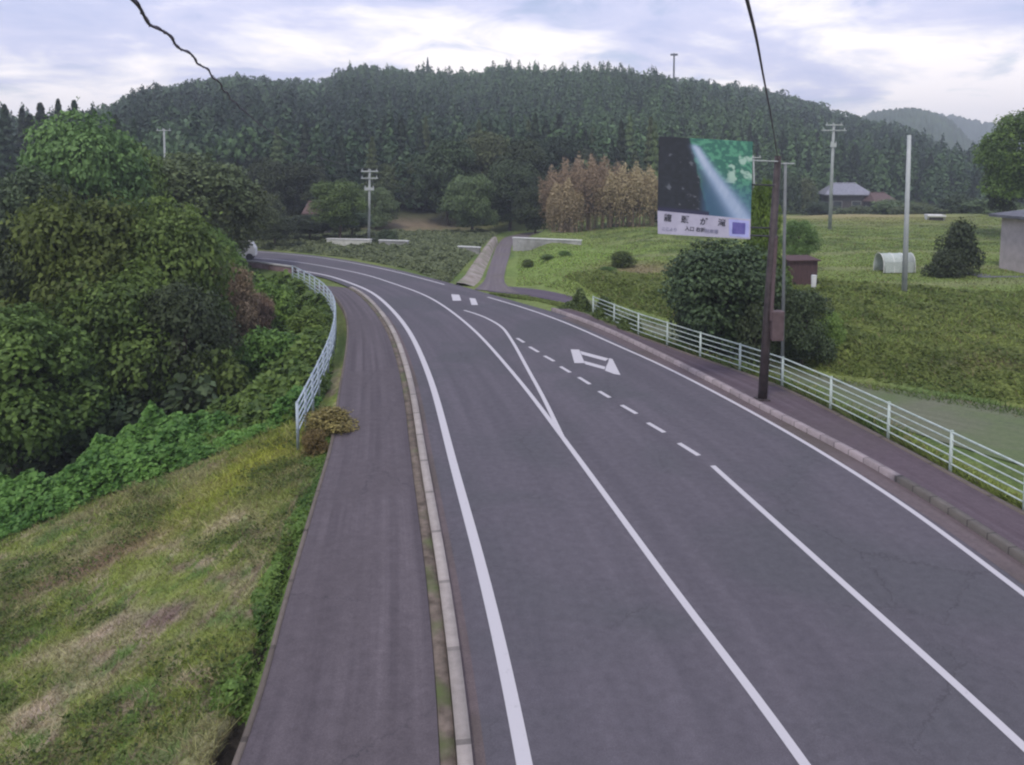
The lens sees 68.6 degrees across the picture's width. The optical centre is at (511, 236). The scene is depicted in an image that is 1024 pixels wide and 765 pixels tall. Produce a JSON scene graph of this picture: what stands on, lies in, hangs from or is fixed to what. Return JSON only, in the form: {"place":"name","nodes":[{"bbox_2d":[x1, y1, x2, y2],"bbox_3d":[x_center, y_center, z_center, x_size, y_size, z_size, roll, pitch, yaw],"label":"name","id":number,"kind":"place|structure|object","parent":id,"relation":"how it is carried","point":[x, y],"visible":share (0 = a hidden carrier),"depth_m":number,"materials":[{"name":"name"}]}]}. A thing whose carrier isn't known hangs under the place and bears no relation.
{"place":"outdoors","nodes":[
{"label":"outdoors","id":0,"kind":"place"},
{"bbox_2d":[239,285,439,764],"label":"pavement","id":1,"kind":"structure","parent":0,"point":[351,679],"depth_m":13.13,"materials":[{"name":"grey asphalt"}]},
{"bbox_2d":[476,231,541,292],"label":"side road","id":2,"kind":"structure","parent":0,"point":[494,280],"depth_m":61.02,"materials":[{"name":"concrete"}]},
{"bbox_2d":[0,101,1023,764],"bbox_3d":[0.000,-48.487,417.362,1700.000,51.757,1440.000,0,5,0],"label":"ground","id":3,"kind":"structure","parent":0,"point":[416,219],"depth_m":18.27,"materials":[{"name":"green plant"}]},
{"bbox_2d":[0,104,19,175],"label":"cedar tree","id":4,"kind":"object","parent":3,"relation":"on","point":[8,130],"visible":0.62,"depth_m":92.61,"materials":[{"name":"green plant"}]},
{"bbox_2d":[0,221,50,467],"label":"broadleaf tree","id":5,"kind":"object","parent":3,"relation":"on","point":[8,267],"visible":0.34,"depth_m":29.30,"materials":[{"name":"green plant"}]},
{"bbox_2d":[0,161,85,237],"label":"broadleaf tree","id":6,"kind":"object","parent":3,"relation":"on","point":[17,189],"visible":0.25,"depth_m":42.90,"materials":[{"name":"green plant"}]},
{"bbox_2d":[0,301,114,474],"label":"broadleaf tree","id":7,"kind":"object","parent":3,"relation":"on","point":[34,413],"visible":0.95,"depth_m":24.80,"materials":[{"name":"green plant"}]},
{"bbox_2d":[0,343,147,469],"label":"broadleaf tree","id":8,"kind":"object","parent":3,"relation":"on","point":[68,436],"visible":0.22,"depth_m":26.39,"materials":[{"name":"green plant"}]},
{"bbox_2d":[0,176,149,452],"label":"broadleaf tree","id":9,"kind":"object","parent":3,"relation":"on","point":[61,238],"visible":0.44,"depth_m":28.84,"materials":[{"name":"green plant"}]},
{"bbox_2d":[8,96,158,223],"bbox_3d":[-28.531,0.090,50.515,9.587,18.741,8.510,-4,6,-38],"label":"broadleaf tree","id":10,"kind":"object","parent":3,"relation":"on","point":[87,153],"visible":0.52,"depth_m":48.21,"materials":[{"name":"green plant"}]},
{"bbox_2d":[0,373,223,478],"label":"undergrowth","id":11,"kind":"object","parent":3,"relation":"on","point":[172,400],"visible":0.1,"depth_m":26.88,"materials":[{"name":"green plant"}]},
{"bbox_2d":[32,258,194,432],"bbox_3d":[-15.577,5.830,29.368,6.031,10.064,6.891,-5,7,-42],"label":"broadleaf tree","id":12,"kind":"object","parent":3,"relation":"on","point":[121,293],"visible":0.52,"depth_m":27.63,"materials":[{"name":"green plant"}]},
{"bbox_2d":[79,130,183,216],"bbox_3d":[-27.833,0.456,54.000,8.187,16.143,7.267,0,5,-1],"label":"broadleaf tree","id":13,"kind":"object","parent":3,"relation":"on","point":[153,166],"visible":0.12,"depth_m":53.15,"materials":[{"name":"green plant"}]},
{"bbox_2d":[0,429,324,764],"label":"clover","id":14,"kind":"object","parent":3,"relation":"on","point":[84,734],"visible":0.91,"depth_m":15.08,"materials":[{"name":"green plant"}]},
{"bbox_2d":[0,404,326,764],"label":"grass","id":15,"kind":"structure","parent":3,"relation":"on","point":[182,486],"depth_m":15.42,"materials":[{"name":"green plant"}]},
{"bbox_2d":[0,384,330,539],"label":"vine ground cover","id":16,"kind":"object","parent":3,"relation":"on","point":[26,495],"visible":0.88,"depth_m":22.95,"materials":[{"name":"green plant"}]},
{"bbox_2d":[111,182,241,335],"bbox_3d":[-15.245,4.114,33.373,6.008,13.073,6.769,0,5,3],"label":"broadleaf tree","id":17,"kind":"object","parent":3,"relation":"on","point":[176,244],"visible":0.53,"depth_m":32.16,"materials":[{"name":"green plant"}]},
{"bbox_2d":[108,276,245,414],"bbox_3d":[-13.154,5.511,29.635,5.237,8.008,4.584,-1,5,-16],"label":"broadleaf tree","id":18,"kind":"object","parent":3,"relation":"on","point":[183,305],"visible":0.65,"depth_m":28.48,"materials":[{"name":"green plant"}]},
{"bbox_2d":[147,145,261,245],"bbox_3d":[-24.787,-1.092,58.477,11.379,12.022,10.101,0,5,-4],"label":"broadleaf tree","id":19,"kind":"object","parent":3,"relation":"on","point":[188,177],"visible":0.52,"depth_m":56.29,"materials":[{"name":"green plant"}]},
{"bbox_2d":[165,339,254,414],"bbox_3d":[-11.758,6.423,29.668,3.521,4.826,3.698,5,7,45],"label":"shrub","id":20,"kind":"object","parent":3,"relation":"on","point":[225,377],"visible":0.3,"depth_m":28.99,"materials":[{"name":"green plant"}]},
{"bbox_2d":[201,222,255,283],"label":"broadleaf tree","id":21,"kind":"object","parent":3,"relation":"on","point":[237,257],"visible":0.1,"depth_m":46.16,"materials":[{"name":"green plant"}]},
{"bbox_2d":[183,176,283,263],"bbox_3d":[-22.589,-0.487,60.346,7.487,9.098,8.554,3,6,32],"label":"broadleaf tree","id":22,"kind":"object","parent":3,"relation":"on","point":[257,221],"visible":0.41,"depth_m":58.77,"materials":[{"name":"green plant"}]},
{"bbox_2d":[210,262,260,357],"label":"broadleaf tree","id":23,"kind":"object","parent":3,"relation":"on","point":[242,297],"visible":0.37,"depth_m":38.14,"materials":[{"name":"brown plant"}]},
{"bbox_2d":[241,292,275,335],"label":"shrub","id":24,"kind":"object","parent":3,"relation":"on","point":[266,310],"visible":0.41,"depth_m":40.08,"materials":[{"name":"brown plant"}]},
{"bbox_2d":[231,325,300,386],"bbox_3d":[-10.581,5.441,32.699,3.158,3.369,3.077,0,5,2],"label":"shrub","id":25,"kind":"object","parent":3,"relation":"on","point":[266,345],"visible":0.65,"depth_m":32.02,"materials":[{"name":"green plant"}]},
{"bbox_2d":[196,269,336,439],"bbox_3d":[-17.231,6.095,44.779,13.712,6.194,44.216,-4,6,-37],"label":"vine ground cover","id":26,"kind":"object","parent":3,"relation":"on","point":[282,376],"visible":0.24,"depth_m":27.58,"materials":[{"name":"green plant"}]},
{"bbox_2d":[245,153,294,215],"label":"broadleaf tree","id":27,"kind":"object","parent":3,"relation":"on","point":[273,175],"visible":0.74,"depth_m":93.15,"materials":[{"name":"green plant"}]},
{"bbox_2d":[209,405,335,726],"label":"weeds","id":28,"kind":"object","parent":3,"relation":"on","point":[299,514],"visible":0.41,"depth_m":13.93,"materials":[{"name":"green plant"}]},
{"bbox_2d":[251,276,298,332],"bbox_3d":[-13.764,4.497,42.616,3.600,4.596,3.781,-2,5,-23],"label":"shrub","id":29,"kind":"object","parent":3,"relation":"on","point":[281,298],"visible":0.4,"depth_m":42.18,"materials":[{"name":"green plant"}]},
{"bbox_2d":[255,214,299,248],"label":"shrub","id":30,"kind":"object","parent":3,"relation":"on","point":[284,225],"visible":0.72,"depth_m":75.33,"materials":[{"name":"green plant"}]},
{"bbox_2d":[231,285,348,764],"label":"path edge","id":31,"kind":"object","parent":3,"relation":"on","point":[248,727],"visible":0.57,"depth_m":13.47,"materials":[{"name":"concrete"}]},
{"bbox_2d":[268,157,327,216],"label":"broadleaf tree","id":32,"kind":"object","parent":3,"relation":"on","point":[307,174],"visible":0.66,"depth_m":95.86,"materials":[{"name":"green plant"}]},
{"bbox_2d":[285,306,337,341],"bbox_3d":[-9.797,4.531,36.559,2.706,2.338,2.819,-2,5,-20],"label":"shrub","id":33,"kind":"object","parent":3,"relation":"on","point":[310,317],"visible":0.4,"depth_m":36.30,"materials":[{"name":"green plant"}]},
{"bbox_2d":[290,214,332,237],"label":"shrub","id":34,"kind":"object","parent":3,"relation":"on","point":[306,223],"visible":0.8,"depth_m":82.87,"materials":[{"name":"green plant"}]},
{"bbox_2d":[292,265,336,449],"bbox_3d":[-9.941,4.101,37.893,2.142,1.424,33.041,-1,5,-16],"label":"guard fence","id":35,"kind":"object","parent":3,"relation":"on","point":[332,337],"visible":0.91,"depth_m":27.76,"materials":[{"name":"metal"}]},
{"bbox_2d":[300,428,328,456],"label":"weed clump","id":36,"kind":"object","parent":3,"relation":"on","point":[313,440],"visible":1,"depth_m":21.04,"materials":[{"name":"orange plant"}]},
{"bbox_2d":[299,406,359,436],"bbox_3d":[-5.453,5.630,22.586,1.879,1.053,1.958,-1,5,-14],"label":"weed clump","id":37,"kind":"object","parent":3,"relation":"on","point":[327,419],"visible":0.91,"depth_m":22.33,"materials":[{"name":"orange plant"}]},
{"bbox_2d":[306,177,372,237],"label":"broadleaf tree","id":38,"kind":"object","parent":3,"relation":"on","point":[341,201],"visible":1,"depth_m":78.64,"materials":[{"name":"green plant"}]},
{"bbox_2d":[361,169,377,238],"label":"utility pole","id":39,"kind":"object","parent":3,"relation":"on","point":[369,188],"visible":0.95,"depth_m":79.29,"materials":[{"name":"concrete"}]},
{"bbox_2d":[130,0,367,169],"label":"overhead cable","id":40,"kind":"object","parent":39,"relation":"attached to","point":[139,7],"visible":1,"depth_m":8.12,"materials":[{"name":"rubber"}]},
{"bbox_2d":[362,136,380,189],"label":"cedar tree","id":41,"kind":"object","parent":3,"relation":"on","point":[372,162],"visible":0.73,"depth_m":111.74,"materials":[{"name":"green plant"}]},
{"bbox_2d":[247,228,500,281],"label":"scrub ground cover","id":42,"kind":"object","parent":3,"relation":"on","point":[447,266],"visible":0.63,"depth_m":73.76,"materials":[{"name":"green plant"}]},
{"bbox_2d":[354,186,400,228],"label":"broadleaf tree","id":43,"kind":"object","parent":3,"relation":"on","point":[382,198],"visible":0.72,"depth_m":99.16,"materials":[{"name":"green plant"}]},
{"bbox_2d":[374,159,417,205],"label":"broadleaf tree","id":44,"kind":"object","parent":3,"relation":"on","point":[386,179],"visible":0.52,"depth_m":112.65,"materials":[{"name":"green plant"}]},
{"bbox_2d":[346,287,456,764],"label":"kerb","id":45,"kind":"structure","parent":3,"relation":"on","point":[447,752],"depth_m":13.60,"materials":[{"name":"concrete"}]},
{"bbox_2d":[412,137,480,225],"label":"broadleaf tree","id":46,"kind":"object","parent":3,"relation":"on","point":[436,176],"visible":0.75,"depth_m":101.43,"materials":[{"name":"green plant"}]},
{"bbox_2d":[440,172,502,230],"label":"broadleaf tree","id":47,"kind":"object","parent":3,"relation":"on","point":[464,195],"visible":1,"depth_m":92.37,"materials":[{"name":"green plant"}]},
{"bbox_2d":[456,237,497,285],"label":"embankment wall","id":48,"kind":"structure","parent":3,"relation":"on","point":[474,274],"depth_m":60.42,"materials":[{"name":"concrete"}]},
{"bbox_2d":[453,126,511,209],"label":"broadleaf tree","id":49,"kind":"object","parent":3,"relation":"on","point":[488,149],"visible":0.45,"depth_m":104.69,"materials":[{"name":"green plant"}]},
{"bbox_2d":[478,156,536,230],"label":"broadleaf tree","id":50,"kind":"object","parent":3,"relation":"on","point":[509,179],"visible":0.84,"depth_m":96.85,"materials":[{"name":"green plant"}]},
{"bbox_2d":[0,59,1023,210],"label":"forest","id":51,"kind":"object","parent":3,"relation":"on","point":[202,116],"visible":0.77,"depth_m":178.74,"materials":[{"name":"green plant"}]},
{"bbox_2d":[494,137,554,223],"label":"broadleaf tree","id":52,"kind":"object","parent":3,"relation":"on","point":[523,152],"visible":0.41,"depth_m":103.61,"materials":[{"name":"green plant"}]},
{"bbox_2d":[511,183,556,232],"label":"broadleaf tree","id":53,"kind":"object","parent":3,"relation":"on","point":[529,208],"visible":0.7,"depth_m":91.90,"materials":[{"name":"green plant"}]},
{"bbox_2d":[512,237,581,250],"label":"field wall","id":54,"kind":"structure","parent":3,"relation":"on","point":[524,243],"depth_m":73.27,"materials":[{"name":"concrete"}]},
{"bbox_2d":[536,132,584,188],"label":"broadleaf tree","id":55,"kind":"object","parent":3,"relation":"on","point":[556,148],"visible":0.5,"depth_m":109.34,"materials":[{"name":"green plant"}]},
{"bbox_2d":[545,178,584,232],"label":"bamboo thicket","id":56,"kind":"object","parent":3,"relation":"on","point":[565,205],"visible":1,"depth_m":84.40,"materials":[{"name":"brown plant"}]},
{"bbox_2d":[537,151,637,230],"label":"bamboo thicket","id":57,"kind":"object","parent":3,"relation":"on","point":[585,178],"visible":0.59,"depth_m":86.76,"materials":[{"name":"brown plant"}]},
{"bbox_2d":[556,288,644,333],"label":"vines on fence","id":58,"kind":"object","parent":3,"relation":"on","point":[579,301],"visible":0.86,"depth_m":39.26,"materials":[{"name":"green plant"}]},
{"bbox_2d":[593,161,657,227],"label":"bamboo thicket","id":59,"kind":"object","parent":3,"relation":"on","point":[641,188],"visible":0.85,"depth_m":84.80,"materials":[{"name":"brown plant"}]},
{"bbox_2d":[656,238,795,359],"bbox_3d":[9.414,3.450,33.726,6.365,7.374,5.650,-1,5,-9],"label":"broadleaf tree","id":60,"kind":"object","parent":3,"relation":"on","point":[737,273],"visible":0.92,"depth_m":32.38,"materials":[{"name":"green plant"}]},
{"bbox_2d":[735,298,776,367],"bbox_3d":[10.278,4.357,31.539,1.695,3.728,1.765,-4,7,-42],"label":"shrub","id":61,"kind":"object","parent":3,"relation":"on","point":[752,321],"visible":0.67,"depth_m":31.36,"materials":[{"name":"green plant"}]},
{"bbox_2d":[743,176,782,264],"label":"broadleaf tree","id":62,"kind":"object","parent":3,"relation":"on","point":[761,197],"visible":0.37,"depth_m":35.72,"materials":[{"name":"green plant"}]},
{"bbox_2d":[780,162,786,383],"bbox_3d":[9.871,1.619,27.245,0.247,8.627,0.130,0,5,0],"label":"service pole","id":63,"kind":"object","parent":3,"relation":"on","point":[784,247],"visible":0.65,"depth_m":27.12,"materials":[{"name":"grey metal"}]},
{"bbox_2d":[544,268,1023,403],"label":"grass","id":64,"kind":"structure","parent":3,"relation":"on","point":[874,318],"depth_m":35.69,"materials":[{"name":"green plant"}]},
{"bbox_2d":[778,169,801,213],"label":"shrub","id":65,"kind":"object","parent":3,"relation":"on","point":[793,193],"visible":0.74,"depth_m":136.77,"materials":[{"name":"green plant"}]},
{"bbox_2d":[568,308,1023,514],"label":"path edge","id":66,"kind":"object","parent":3,"relation":"on","point":[986,493],"visible":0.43,"depth_m":22.18,"materials":[{"name":"concrete"}]},
{"bbox_2d":[779,255,820,285],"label":"tin shed","id":67,"kind":"structure","parent":3,"relation":"on","point":[804,267],"depth_m":44.31,"materials":[{"name":"brown metal"}]},
{"bbox_2d":[779,219,824,255],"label":"broadleaf tree","id":68,"kind":"object","parent":3,"relation":"on","point":[805,233],"visible":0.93,"depth_m":49.70,"materials":[{"name":"green plant"}]},
{"bbox_2d":[794,176,819,212],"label":"shrub","id":69,"kind":"object","parent":3,"relation":"on","point":[808,194],"visible":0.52,"depth_m":138.72,"materials":[{"name":"green plant"}]},
{"bbox_2d":[592,296,1023,510],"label":"guard fence","id":70,"kind":"object","parent":3,"relation":"on","point":[951,439],"visible":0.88,"depth_m":23.05,"materials":[{"name":"metal"}]},
{"bbox_2d":[774,286,841,364],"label":"broadleaf tree","id":71,"kind":"object","parent":3,"relation":"on","point":[803,307],"visible":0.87,"depth_m":31.77,"materials":[{"name":"green plant"}]},
{"bbox_2d":[604,315,1022,509],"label":"grass","id":72,"kind":"structure","parent":3,"relation":"on","point":[977,482],"depth_m":23.34,"materials":[{"name":"green plant"}]},
{"bbox_2d":[812,310,847,347],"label":"shrub","id":73,"kind":"object","parent":3,"relation":"on","point":[834,326],"visible":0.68,"depth_m":33.11,"materials":[{"name":"green plant"}]},
{"bbox_2d":[821,122,846,229],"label":"utility pole","id":74,"kind":"object","parent":3,"relation":"on","point":[833,143],"visible":0.98,"depth_m":79.41,"materials":[{"name":"concrete"}]},
{"bbox_2d":[818,182,869,210],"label":"farmhouse","id":75,"kind":"object","parent":3,"relation":"on","point":[848,194],"visible":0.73,"depth_m":146.96,"materials":[{"name":"metal"}]},
{"bbox_2d":[873,252,915,272],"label":"garden tunnel","id":76,"kind":"structure","parent":3,"relation":"on","point":[889,262],"depth_m":48.92,"materials":[{"name":"plastic"}]},
{"bbox_2d":[901,135,910,291],"bbox_3d":[22.145,-1.049,42.050,0.373,9.213,0.300,0,5,0],"label":"utility pole","id":77,"kind":"object","parent":3,"relation":"on","point":[906,235],"visible":0.79,"depth_m":41.97,"materials":[{"name":"grey concrete"}]},
{"bbox_2d":[920,246,969,277],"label":"shrub","id":78,"kind":"object","parent":3,"relation":"on","point":[945,261],"visible":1,"depth_m":46.85,"materials":[{"name":"green plant"}]},
{"bbox_2d":[933,192,983,213],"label":"shrub","id":79,"kind":"object","parent":3,"relation":"on","point":[954,202],"visible":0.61,"depth_m":109.08,"materials":[{"name":"green plant"}]},
{"bbox_2d":[933,216,985,276],"bbox_3d":[28.760,0.876,48.322,2.906,4.447,2.831,-4,6,-36],"label":"shrub","id":80,"kind":"object","parent":3,"relation":"on","point":[960,236],"visible":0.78,"depth_m":47.61,"materials":[{"name":"green plant"}]},
{"bbox_2d":[960,198,1023,213],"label":"shrub","id":81,"kind":"object","parent":3,"relation":"on","point":[971,205],"visible":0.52,"depth_m":104.82,"materials":[{"name":"green plant"}]},
{"bbox_2d":[966,273,1023,277],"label":"retaining wall","id":82,"kind":"structure","parent":3,"relation":"on","point":[982,276],"depth_m":46.77,"materials":[{"name":"grey concrete"}]},
{"bbox_2d":[989,209,1023,272],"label":"house","id":83,"kind":"structure","parent":82,"relation":"on","point":[1012,244],"depth_m":49.60,"materials":[{"name":"paint"}]},
{"bbox_2d":[972,108,1023,205],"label":"broadleaf tree","id":84,"kind":"object","parent":3,"relation":"on","point":[1002,156],"visible":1,"depth_m":69.09,"materials":[{"name":"green plant"}]},
{"bbox_2d":[981,167,1023,211],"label":"broadleaf tree","id":85,"kind":"object","parent":3,"relation":"on","point":[1005,207],"visible":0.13,"depth_m":75.46,"materials":[{"name":"green plant"}]},
{"bbox_2d":[0,0,1023,123],"label":"sky","id":86,"kind":"structure","parent":0,"point":[965,58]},
{"bbox_2d":[489,287,573,302],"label":"lane","id":87,"kind":"structure","parent":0,"point":[554,296],"depth_m":48.10,"materials":[{"name":"grey asphalt"}]},
{"bbox_2d":[240,250,1023,764],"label":"road","id":88,"kind":"structure","parent":0,"point":[614,658],"depth_m":14.49,"materials":[{"name":"grey asphalt"}]},
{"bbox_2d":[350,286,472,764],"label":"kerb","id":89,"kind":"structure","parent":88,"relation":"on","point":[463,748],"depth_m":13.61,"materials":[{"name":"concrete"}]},
{"bbox_2d":[299,270,532,764],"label":"road marking","id":90,"kind":"object","parent":88,"relation":"on","point":[517,729],"visible":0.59,"depth_m":13.83,"materials":[{"name":"paint"}]},
{"bbox_2d":[387,317,485,764],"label":"gutter","id":91,"kind":"object","parent":88,"relation":"on","point":[477,745],"visible":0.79,"depth_m":13.36,"materials":[{"name":"grey concrete"}]},
{"bbox_2d":[463,310,564,437],"bbox_3d":[-0.009,4.999,32.218,1.356,0.001,20.688,-1,5,-12],"label":"road marking","id":92,"kind":"object","parent":88,"relation":"on","point":[557,426],"visible":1,"depth_m":27.74,"materials":[{"name":"paint"}]},
{"bbox_2d":[261,258,810,764],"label":"road marking","id":93,"kind":"object","parent":88,"relation":"on","point":[761,704],"visible":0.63,"depth_m":13.79,"materials":[{"name":"paint"}]},
{"bbox_2d":[551,308,900,480],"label":"kerb","id":94,"kind":"structure","parent":88,"relation":"on","point":[886,471],"depth_m":24.74,"materials":[{"name":"concrete"}]},
{"bbox_2d":[488,297,1023,595],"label":"road marking","id":95,"kind":"object","parent":88,"relation":"on","point":[978,559],"visible":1,"depth_m":19.00,"materials":[{"name":"paint"}]},
{"bbox_2d":[562,317,1023,584],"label":"gutter","id":96,"kind":"object","parent":88,"relation":"on","point":[1003,560],"visible":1,"depth_m":18.98,"materials":[{"name":"grey concrete"}]},
{"bbox_2d":[711,465,1023,751],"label":"road marking","id":97,"kind":"object","parent":88,"relation":"on","point":[1009,733],"visible":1,"depth_m":12.83,"materials":[{"name":"paint"}]},
{"bbox_2d":[895,475,1023,564],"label":"kerb","id":98,"kind":"structure","parent":88,"relation":"on","point":[997,540],"depth_m":16.63,"materials":[{"name":"grey concrete"}]},
{"bbox_2d":[515,216,1023,290],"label":"grass","id":99,"kind":"structure","parent":0,"point":[862,263],"depth_m":63.40,"materials":[{"name":"green plant"}]},
{"bbox_2d":[560,309,1023,550],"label":"pavement","id":100,"kind":"structure","parent":0,"point":[1004,521],"depth_m":21.04,"materials":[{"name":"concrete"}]},
{"bbox_2d":[750,156,794,400],"bbox_3d":[8.675,1.563,25.177,1.526,8.517,0.730,0,5,0],"label":"utility pole","id":101,"kind":"object","parent":100,"relation":"on","point":[773,325],"visible":0.94,"depth_m":25.08,"materials":[{"name":"brown metal"}]},
{"bbox_2d":[657,136,752,238],"bbox_3d":[6.387,-1.618,24.888,3.102,3.399,0.152,0,5,0],"label":"billboard","id":102,"kind":"object","parent":101,"relation":"attached to","point":[704,187],"visible":1,"depth_m":24.85,"materials":[{"name":"metal"}]},
{"bbox_2d":[564,293,1023,417],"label":"grass","id":103,"kind":"structure","parent":0,"point":[941,395],"depth_m":28.40,"materials":[{"name":"green plant"}]},
{"bbox_2d":[588,300,1023,463],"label":"lane","id":104,"kind":"structure","parent":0,"point":[1001,433],"depth_m":25.94,"materials":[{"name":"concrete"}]},
{"bbox_2d":[862,107,978,150],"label":"hills","id":105,"kind":"structure","parent":0,"point":[936,125],"depth_m":519.99,"materials":[{"name":"green plant"}]},
{"bbox_2d":[935,113,1022,150],"bbox_3d":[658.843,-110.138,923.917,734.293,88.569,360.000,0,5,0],"label":"hills","id":106,"kind":"structure","parent":0,"point":[975,130],"depth_m":864.26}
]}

